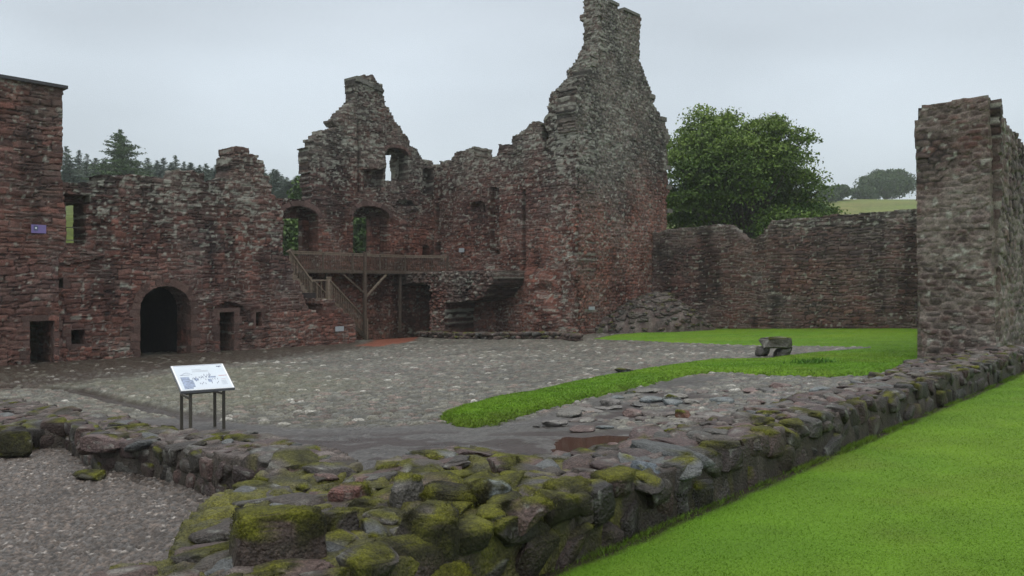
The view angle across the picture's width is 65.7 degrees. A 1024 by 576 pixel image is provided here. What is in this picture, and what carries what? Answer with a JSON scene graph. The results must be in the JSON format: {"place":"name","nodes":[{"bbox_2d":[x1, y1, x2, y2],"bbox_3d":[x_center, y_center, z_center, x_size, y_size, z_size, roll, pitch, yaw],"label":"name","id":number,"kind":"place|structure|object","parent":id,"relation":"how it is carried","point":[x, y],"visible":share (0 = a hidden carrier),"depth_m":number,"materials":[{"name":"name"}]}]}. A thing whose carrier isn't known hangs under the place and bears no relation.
{"place":"outdoors","nodes":[
{"label":"outdoors","id":0,"kind":"place"},
{"bbox_2d":[0,448,209,575],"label":"gravel floor","id":1,"kind":"structure","parent":0,"point":[57,518],"depth_m":7.34,"materials":[{"name":"grey gravel"}]},
{"bbox_2d":[72,469,106,480],"bbox_3d":[-4.799,2.141,9.057,0.376,0.120,0.225,0,0,18],"label":"step stone","id":2,"kind":"object","parent":1,"relation":"on","point":[94,474],"visible":0.99,"depth_m":9.01,"materials":[{"name":"green stone"}]},
{"bbox_2d":[0,333,884,469],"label":"courtyard","id":3,"kind":"structure","parent":0,"point":[366,403],"depth_m":17.33,"materials":[{"name":"grey gravel"}]},
{"bbox_2d":[0,74,67,365],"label":"gatehouse tower","id":4,"kind":"structure","parent":3,"relation":"on","point":[31,150],"depth_m":29.69,"materials":[{"name":"brown stone"}]},
{"bbox_2d":[31,224,45,232],"bbox_3d":[-17.765,-2.217,29.791,0.045,0.313,0.499,0,1,42],"label":"notice","id":5,"kind":"object","parent":4,"relation":"attached to","point":[38,228],"visible":1,"depth_m":29.78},
{"bbox_2d":[37,146,355,361],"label":"entrance range","id":6,"kind":"structure","parent":3,"relation":"on","point":[181,261],"depth_m":34.82,"materials":[{"name":"stone"}]},
{"bbox_2d":[335,326,343,330],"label":"plaque","id":7,"kind":"object","parent":6,"relation":"attached to","point":[339,328],"visible":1,"depth_m":40.22,"materials":[{"name":"grey metal"}]},
{"bbox_2d":[170,364,234,429],"bbox_3d":[-4.575,1.682,11.679,0.744,1.073,0.754,0,1,-39],"label":"information board","id":8,"kind":"object","parent":3,"relation":"on","point":[214,379],"visible":0.88,"depth_m":11.61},
{"bbox_2d":[287,249,367,339],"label":"timber stair","id":9,"kind":"object","parent":3,"relation":"on","point":[330,284],"visible":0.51,"depth_m":42.29,"materials":[{"name":"brown wood"}]},
{"bbox_2d":[276,74,434,339],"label":"gable wall","id":10,"kind":"structure","parent":3,"relation":"on","point":[342,163],"depth_m":47.70,"materials":[{"name":"brown stone"}]},
{"bbox_2d":[283,207,308,255],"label":"window back","id":11,"kind":"structure","parent":10,"relation":"in","point":[303,222],"depth_m":45.28,"materials":[{"name":"brown stone"}]},
{"bbox_2d":[353,207,379,253],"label":"window back","id":12,"kind":"structure","parent":10,"relation":"in","point":[372,217],"depth_m":49.02,"materials":[{"name":"brown stone"}]},
{"bbox_2d":[286,248,447,334],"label":"timber platform","id":13,"kind":"structure","parent":10,"relation":"attached to","point":[364,272],"depth_m":45.77,"materials":[{"name":"brown wood"}]},
{"bbox_2d":[385,149,398,180],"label":"window back","id":14,"kind":"structure","parent":10,"relation":"in","point":[394,159],"depth_m":50.36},
{"bbox_2d":[402,270,525,332],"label":"ruined vault","id":15,"kind":"object","parent":3,"relation":"on","point":[456,296],"visible":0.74,"depth_m":46.51,"materials":[{"name":"grey stone"}]},
{"bbox_2d":[416,330,583,340],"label":"rubble kerb","id":16,"kind":"structure","parent":3,"relation":"on","point":[570,336],"depth_m":40.73,"materials":[{"name":"stone"}]},
{"bbox_2d":[433,77,595,332],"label":"range wall","id":17,"kind":"structure","parent":3,"relation":"on","point":[513,206],"depth_m":46.40,"materials":[{"name":"brown stone"}]},
{"bbox_2d":[541,419,568,426],"bbox_3d":[0.608,1.932,11.327,0.408,0.106,0.241,0,0,8],"label":"loose stone","id":18,"kind":"object","parent":3,"relation":"on","point":[558,422],"visible":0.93,"depth_m":11.26,"materials":[{"name":"grey stone"}]},
{"bbox_2d":[90,344,1023,575],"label":"foundation wall","id":19,"kind":"structure","parent":3,"relation":"on","point":[842,414],"depth_m":5.92,"materials":[{"name":"stone"}]},
{"bbox_2d":[90,423,802,575],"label":"moss","id":20,"kind":"object","parent":19,"relation":"on","point":[401,516],"visible":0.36,"depth_m":5.14,"materials":[{"name":"green plant"}]},
{"bbox_2d":[556,409,581,416],"bbox_3d":[0.878,1.930,12.099,0.440,0.153,0.288,0,1,29],"label":"loose stone","id":21,"kind":"object","parent":3,"relation":"on","point":[569,413],"visible":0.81,"depth_m":12.03,"materials":[{"name":"grey stone"}]},
{"bbox_2d":[565,406,584,409],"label":"loose stone","id":22,"kind":"object","parent":3,"relation":"on","point":[575,407],"visible":0.25,"depth_m":12.68,"materials":[{"name":"grey stone"}]},
{"bbox_2d":[568,417,587,421],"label":"loose stone","id":23,"kind":"object","parent":3,"relation":"on","point":[577,419],"visible":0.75,"depth_m":11.61,"materials":[{"name":"grey stone"}]},
{"bbox_2d":[569,425,594,431],"bbox_3d":[0.976,1.920,10.810,0.332,0.067,0.451,0,0,21],"label":"loose stone","id":24,"kind":"object","parent":3,"relation":"on","point":[581,428],"visible":1,"depth_m":10.72,"materials":[{"name":"grey stone"}]},
{"bbox_2d":[579,403,591,407],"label":"loose stone","id":25,"kind":"object","parent":3,"relation":"on","point":[586,405],"visible":0.56,"depth_m":13.08,"materials":[{"name":"grey stone"}]},
{"bbox_2d":[579,417,594,422],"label":"loose stone","id":26,"kind":"object","parent":3,"relation":"on","point":[586,420],"visible":0.97,"depth_m":11.50,"materials":[{"name":"grey stone"}]},
{"bbox_2d":[551,435,628,451],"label":"puddle","id":27,"kind":"object","parent":3,"relation":"on","point":[566,444],"visible":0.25,"depth_m":9.99,"materials":[{"name":"brown liquid"}]},
{"bbox_2d":[580,407,603,412],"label":"loose stone","id":28,"kind":"object","parent":3,"relation":"on","point":[591,409],"visible":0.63,"depth_m":12.48,"materials":[{"name":"grey stone"}]},
{"bbox_2d":[594,406,607,409],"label":"loose stone","id":29,"kind":"object","parent":3,"relation":"on","point":[603,408],"visible":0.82,"depth_m":12.80,"materials":[{"name":"grey stone"}]},
{"bbox_2d":[596,425,613,428],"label":"loose stone","id":30,"kind":"object","parent":3,"relation":"on","point":[604,427],"visible":1,"depth_m":10.89,"materials":[{"name":"grey stone"}]},
{"bbox_2d":[599,397,620,405],"bbox_3d":[1.673,1.949,13.586,0.440,0.128,0.273,0,1,-34],"label":"loose stone","id":31,"kind":"object","parent":3,"relation":"on","point":[609,401],"visible":0.95,"depth_m":13.47,"materials":[{"name":"grey stone"}]},
{"bbox_2d":[556,0,672,333],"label":"tall gable","id":32,"kind":"structure","parent":3,"relation":"on","point":[606,100],"depth_m":46.63,"materials":[{"name":"grey stone"}]},
{"bbox_2d":[607,405,622,409],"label":"loose stone","id":33,"kind":"object","parent":3,"relation":"on","point":[612,407],"visible":0.91,"depth_m":12.85,"materials":[{"name":"grey stone"}]},
{"bbox_2d":[610,395,624,398],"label":"loose stone","id":34,"kind":"object","parent":3,"relation":"on","point":[617,397],"visible":0.76,"depth_m":14.22,"materials":[{"name":"grey stone"}]},
{"bbox_2d":[612,416,629,419],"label":"loose stone","id":35,"kind":"object","parent":3,"relation":"on","point":[619,417],"visible":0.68,"depth_m":11.67,"materials":[{"name":"grey stone"}]},
{"bbox_2d":[622,393,642,395],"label":"loose stone","id":36,"kind":"object","parent":3,"relation":"on","point":[635,394],"visible":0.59,"depth_m":14.40,"materials":[{"name":"grey stone"}]},
{"bbox_2d":[622,408,643,416],"bbox_3d":[1.881,1.911,12.087,0.415,0.140,0.358,0,0,15],"label":"loose stone","id":37,"kind":"object","parent":3,"relation":"on","point":[630,412],"visible":0.75,"depth_m":11.98,"materials":[{"name":"stone"}]},
{"bbox_2d":[632,402,648,406],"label":"loose stone","id":38,"kind":"object","parent":3,"relation":"on","point":[638,404],"visible":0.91,"depth_m":13.18,"materials":[{"name":"grey stone"}]},
{"bbox_2d":[635,416,650,420],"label":"loose stone","id":39,"kind":"object","parent":3,"relation":"on","point":[640,418],"visible":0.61,"depth_m":11.36,"materials":[{"name":"grey stone"}]},
{"bbox_2d":[635,388,653,392],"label":"loose stone","id":40,"kind":"object","parent":3,"relation":"on","point":[644,390],"visible":0.82,"depth_m":15.05,"materials":[{"name":"grey stone"}]},
{"bbox_2d":[641,410,659,417],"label":"loose stone","id":41,"kind":"object","parent":3,"relation":"on","point":[652,413],"visible":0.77,"depth_m":11.82,"materials":[{"name":"grey stone"}]},
{"bbox_2d":[639,396,662,402],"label":"loose stone","id":42,"kind":"object","parent":3,"relation":"on","point":[648,399],"visible":0.91,"depth_m":13.67,"materials":[{"name":"grey stone"}]},
{"bbox_2d":[595,291,715,333],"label":"rubble mound","id":43,"kind":"object","parent":3,"relation":"on","point":[657,311],"visible":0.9,"depth_m":44.65,"materials":[{"name":"stone"}]},
{"bbox_2d":[650,388,661,392],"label":"loose stone","id":44,"kind":"object","parent":3,"relation":"on","point":[656,389],"visible":0.73,"depth_m":15.16,"materials":[{"name":"grey stone"}]},
{"bbox_2d":[656,421,669,424],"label":"loose stone","id":45,"kind":"object","parent":3,"relation":"on","point":[664,422],"visible":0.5,"depth_m":11.02,"materials":[{"name":"grey stone"}]},
{"bbox_2d":[659,411,674,416],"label":"loose stone","id":46,"kind":"object","parent":3,"relation":"on","point":[667,413],"visible":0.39,"depth_m":11.85,"materials":[{"name":"grey stone"}]},
{"bbox_2d":[662,393,681,400],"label":"grey boulder","id":47,"kind":"object","parent":3,"relation":"on","point":[669,396],"visible":0.6,"depth_m":13.53,"materials":[{"name":"stone"}]},
{"bbox_2d":[662,399,682,405],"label":"loose stone","id":48,"kind":"object","parent":3,"relation":"on","point":[675,402],"visible":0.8,"depth_m":13.14,"materials":[{"name":"grey stone"}]},
{"bbox_2d":[667,422,682,426],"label":"loose stone","id":49,"kind":"object","parent":3,"relation":"on","point":[672,423],"visible":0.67,"depth_m":10.85,"materials":[{"name":"grey stone"}]},
{"bbox_2d":[663,393,688,397],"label":"loose stone","id":50,"kind":"object","parent":3,"relation":"on","point":[681,395],"visible":0.49,"depth_m":14.06,"materials":[{"name":"grey stone"}]},
{"bbox_2d":[438,328,916,427],"bbox_3d":[9.432,2.223,32.425,16.472,1.073,47.134,0,1,24],"label":"turf strip","id":51,"kind":"object","parent":3,"relation":"on","point":[868,336],"visible":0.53,"depth_m":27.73,"materials":[{"name":"green plant"}]},
{"bbox_2d":[614,368,632,372],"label":"dark slab","id":52,"kind":"structure","parent":51,"relation":"on","point":[623,370],"depth_m":19.34,"materials":[{"name":"stone"}]},
{"bbox_2d":[755,336,792,356],"bbox_3d":[7.753,1.774,23.544,1.028,0.662,0.614,0,0,0],"label":"stone bench","id":53,"kind":"object","parent":51,"relation":"on","point":[783,345],"visible":0.97,"depth_m":23.34,"materials":[{"name":"grey stone"}]},
{"bbox_2d":[783,357,838,363],"bbox_3d":[7.407,1.774,19.560,1.422,0.181,0.625,0,0,0],"label":"weed clump","id":54,"kind":"object","parent":51,"relation":"on","point":[814,360],"visible":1,"depth_m":19.62,"materials":[{"name":"green plant"}]},
{"bbox_2d":[675,409,690,417],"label":"red stone","id":55,"kind":"object","parent":3,"relation":"on","point":[681,413],"visible":0.67,"depth_m":11.55,"materials":[{"name":"red stone"}]},
{"bbox_2d":[677,418,690,423],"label":"loose stone","id":56,"kind":"object","parent":3,"relation":"on","point":[683,420],"visible":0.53,"depth_m":11.11,"materials":[{"name":"grey stone"}]},
{"bbox_2d":[683,399,699,403],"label":"loose stone","id":57,"kind":"object","parent":3,"relation":"on","point":[690,401],"visible":0.94,"depth_m":13.31,"materials":[{"name":"grey stone"}]},
{"bbox_2d":[687,415,710,422],"bbox_3d":[2.661,1.863,11.207,0.436,0.131,0.380,0,1,27],"label":"loose stone","id":58,"kind":"object","parent":3,"relation":"on","point":[699,418],"visible":0.45,"depth_m":11.08,"materials":[{"name":"grey stone"}]},
{"bbox_2d":[696,389,707,393],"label":"loose stone","id":59,"kind":"object","parent":3,"relation":"on","point":[699,391],"visible":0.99,"depth_m":14.79,"materials":[{"name":"grey stone"}]},
{"bbox_2d":[704,412,724,416],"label":"loose stone","id":60,"kind":"object","parent":3,"relation":"on","point":[713,413],"visible":0.38,"depth_m":11.51,"materials":[{"name":"grey stone"}]},
{"bbox_2d":[709,397,734,403],"bbox_3d":[3.505,1.890,13.248,0.407,0.135,0.241,0,0,5],"label":"loose stone","id":61,"kind":"object","parent":3,"relation":"on","point":[724,399],"visible":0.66,"depth_m":13.20,"materials":[{"name":"grey stone"}]},
{"bbox_2d":[742,388,758,392],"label":"loose stone","id":62,"kind":"object","parent":3,"relation":"on","point":[747,390],"visible":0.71,"depth_m":14.62,"materials":[{"name":"grey stone"}]},
{"bbox_2d":[746,399,765,403],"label":"loose stone","id":63,"kind":"object","parent":3,"relation":"on","point":[758,400],"visible":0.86,"depth_m":13.04,"materials":[{"name":"grey stone"}]},
{"bbox_2d":[755,388,774,391],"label":"loose stone","id":64,"kind":"object","parent":3,"relation":"on","point":[764,389],"visible":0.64,"depth_m":14.62,"materials":[{"name":"grey stone"}]},
{"bbox_2d":[769,382,791,387],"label":"loose stone","id":65,"kind":"object","parent":3,"relation":"on","point":[775,385],"visible":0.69,"depth_m":15.20,"materials":[{"name":"stone"}]},
{"bbox_2d":[651,209,917,328],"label":"boundary wall","id":66,"kind":"structure","parent":3,"relation":"on","point":[848,271],"depth_m":43.85,"materials":[{"name":"brown stone"}]},
{"bbox_2d":[784,392,797,395],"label":"loose stone","id":67,"kind":"object","parent":3,"relation":"on","point":[788,393],"visible":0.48,"depth_m":13.98,"materials":[{"name":"grey stone"}]},
{"bbox_2d":[809,386,830,391],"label":"loose stone","id":68,"kind":"object","parent":3,"relation":"on","point":[813,389],"visible":0.44,"depth_m":14.32,"materials":[{"name":"grey stone"}]},
{"bbox_2d":[66,199,916,252],"bbox_3d":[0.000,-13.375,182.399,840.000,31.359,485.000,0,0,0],"label":"terrain","id":69,"kind":"structure","parent":0,"point":[854,206],"depth_m":205.74,"materials":[{"name":"green plant"}]},
{"bbox_2d":[61,146,81,174],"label":"conifer","id":70,"kind":"object","parent":69,"relation":"on","point":[66,157],"visible":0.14,"depth_m":151.66,"materials":[{"name":"green plant"}]},
{"bbox_2d":[61,166,83,182],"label":"conifer","id":71,"kind":"object","parent":69,"relation":"on","point":[73,174],"visible":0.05,"depth_m":142.34,"materials":[{"name":"green plant"}]},
{"bbox_2d":[61,160,87,182],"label":"conifer","id":72,"kind":"object","parent":69,"relation":"on","point":[67,171],"visible":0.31,"depth_m":134.05,"materials":[{"name":"green plant"}]},
{"bbox_2d":[72,150,83,171],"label":"conifer","id":73,"kind":"object","parent":69,"relation":"on","point":[78,162],"visible":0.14,"depth_m":159.67,"materials":[{"name":"green plant"}]},
{"bbox_2d":[76,163,94,180],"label":"conifer","id":74,"kind":"object","parent":69,"relation":"on","point":[86,171],"visible":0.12,"depth_m":145.63,"materials":[{"name":"green plant"}]},
{"bbox_2d":[82,154,90,166],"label":"conifer","id":75,"kind":"object","parent":69,"relation":"on","point":[86,156],"visible":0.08,"depth_m":172.49,"materials":[{"name":"green plant"}]},
{"bbox_2d":[82,158,100,179],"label":"conifer","id":76,"kind":"object","parent":69,"relation":"on","point":[94,161],"visible":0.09,"depth_m":146.77,"materials":[{"name":"green plant"}]},
{"bbox_2d":[77,129,156,179],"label":"larch tree","id":77,"kind":"object","parent":69,"relation":"on","point":[121,162],"visible":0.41,"depth_m":123.92,"materials":[{"name":"green plant"}]},
{"bbox_2d":[140,158,159,176],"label":"conifer","id":78,"kind":"object","parent":69,"relation":"on","point":[149,165],"visible":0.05,"depth_m":143.71,"materials":[{"name":"green plant"}]},
{"bbox_2d":[153,164,162,174],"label":"conifer","id":79,"kind":"object","parent":69,"relation":"on","point":[156,167],"visible":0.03,"depth_m":152.79,"materials":[{"name":"green plant"}]},
{"bbox_2d":[156,169,163,176],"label":"conifer","id":80,"kind":"object","parent":69,"relation":"on","point":[160,173],"visible":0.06,"depth_m":150.83,"materials":[{"name":"green plant"}]},
{"bbox_2d":[158,158,167,171],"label":"conifer","id":81,"kind":"object","parent":69,"relation":"on","point":[163,163],"visible":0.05,"depth_m":159.59,"materials":[{"name":"green plant"}]},
{"bbox_2d":[163,163,175,170],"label":"conifer","id":82,"kind":"object","parent":69,"relation":"on","point":[169,165],"visible":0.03,"depth_m":151.59,"materials":[{"name":"green plant"}]},
{"bbox_2d":[169,155,180,168],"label":"conifer","id":83,"kind":"object","parent":69,"relation":"on","point":[175,163],"visible":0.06,"depth_m":178.71,"materials":[{"name":"green plant"}]},
{"bbox_2d":[0,398,362,567],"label":"foundation wall","id":84,"kind":"structure","parent":69,"relation":"on","point":[215,461],"depth_m":8.81,"materials":[{"name":"stone"}]},
{"bbox_2d":[181,161,186,170],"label":"conifer","id":85,"kind":"object","parent":69,"relation":"on","point":[184,164],"visible":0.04,"depth_m":166.00,"materials":[{"name":"green plant"}]},
{"bbox_2d":[186,162,193,169],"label":"conifer","id":86,"kind":"object","parent":69,"relation":"on","point":[190,166],"visible":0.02,"depth_m":155.37,"materials":[{"name":"green plant"}]},
{"bbox_2d":[194,168,206,181],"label":"conifer","id":87,"kind":"object","parent":69,"relation":"on","point":[198,170],"visible":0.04,"depth_m":146.31,"materials":[{"name":"green plant"}]},
{"bbox_2d":[201,163,213,171],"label":"conifer","id":88,"kind":"object","parent":69,"relation":"on","point":[206,167],"visible":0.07,"depth_m":153.35,"materials":[{"name":"green plant"}]},
{"bbox_2d":[203,170,213,180],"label":"conifer","id":89,"kind":"object","parent":69,"relation":"on","point":[206,173],"visible":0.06,"depth_m":148.19,"materials":[{"name":"green plant"}]},
{"bbox_2d":[267,169,281,182],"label":"conifer","id":90,"kind":"object","parent":69,"relation":"on","point":[272,171],"visible":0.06,"depth_m":153.85,"materials":[{"name":"green plant"}]},
{"bbox_2d":[268,169,285,194],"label":"conifer","id":91,"kind":"object","parent":69,"relation":"on","point":[276,183],"visible":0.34,"depth_m":143.30,"materials":[{"name":"green plant"}]},
{"bbox_2d":[273,182,293,198],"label":"conifer","id":92,"kind":"object","parent":69,"relation":"on","point":[284,188],"visible":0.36,"depth_m":138.15,"materials":[{"name":"green plant"}]},
{"bbox_2d":[282,218,297,255],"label":"tree","id":93,"kind":"object","parent":69,"relation":"on","point":[290,233],"visible":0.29,"depth_m":60.09,"materials":[{"name":"green plant"}]},
{"bbox_2d":[286,175,301,198],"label":"tree","id":94,"kind":"object","parent":69,"relation":"on","point":[297,192],"visible":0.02,"depth_m":76.53,"materials":[{"name":"green plant"}]},
{"bbox_2d":[353,217,366,254],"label":"tree","id":95,"kind":"object","parent":69,"relation":"on","point":[359,235],"visible":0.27,"depth_m":68.06,"materials":[{"name":"green plant"}]},
{"bbox_2d":[665,103,850,238],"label":"beech tree","id":96,"kind":"object","parent":69,"relation":"on","point":[743,176],"visible":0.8,"depth_m":55.41,"materials":[{"name":"green plant"}]},
{"bbox_2d":[757,181,819,219],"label":"tree","id":97,"kind":"object","parent":69,"relation":"on","point":[789,198],"visible":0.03,"depth_m":56.81,"materials":[{"name":"green plant"}]},
{"bbox_2d":[816,189,839,201],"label":"skyline tree","id":98,"kind":"object","parent":69,"relation":"on","point":[830,199],"visible":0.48,"depth_m":217.98,"materials":[{"name":"green plant"}]},
{"bbox_2d":[829,184,851,200],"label":"skyline tree","id":99,"kind":"object","parent":69,"relation":"on","point":[843,190],"visible":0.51,"depth_m":226.81,"materials":[{"name":"green plant"}]},
{"bbox_2d":[850,185,881,198],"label":"skyline tree","id":100,"kind":"object","parent":69,"relation":"on","point":[865,192],"visible":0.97,"depth_m":252.12,"materials":[{"name":"green plant"}]},
{"bbox_2d":[852,168,915,198],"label":"skyline tree","id":101,"kind":"object","parent":69,"relation":"on","point":[891,184],"visible":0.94,"depth_m":256.55,"materials":[{"name":"green plant"}]},
{"bbox_2d":[914,95,1023,357],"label":"wall","id":102,"kind":"structure","parent":69,"relation":"on","point":[969,156],"depth_m":19.31,"materials":[{"name":"grey stone"}]},
{"bbox_2d":[0,0,1023,198],"label":"sky","id":103,"kind":"structure","parent":0,"point":[189,80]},
{"bbox_2d":[540,372,1023,575],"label":"lawn","id":104,"kind":"structure","parent":0,"point":[891,566],"depth_m":6.46,"materials":[{"name":"green plant"}]}
]}

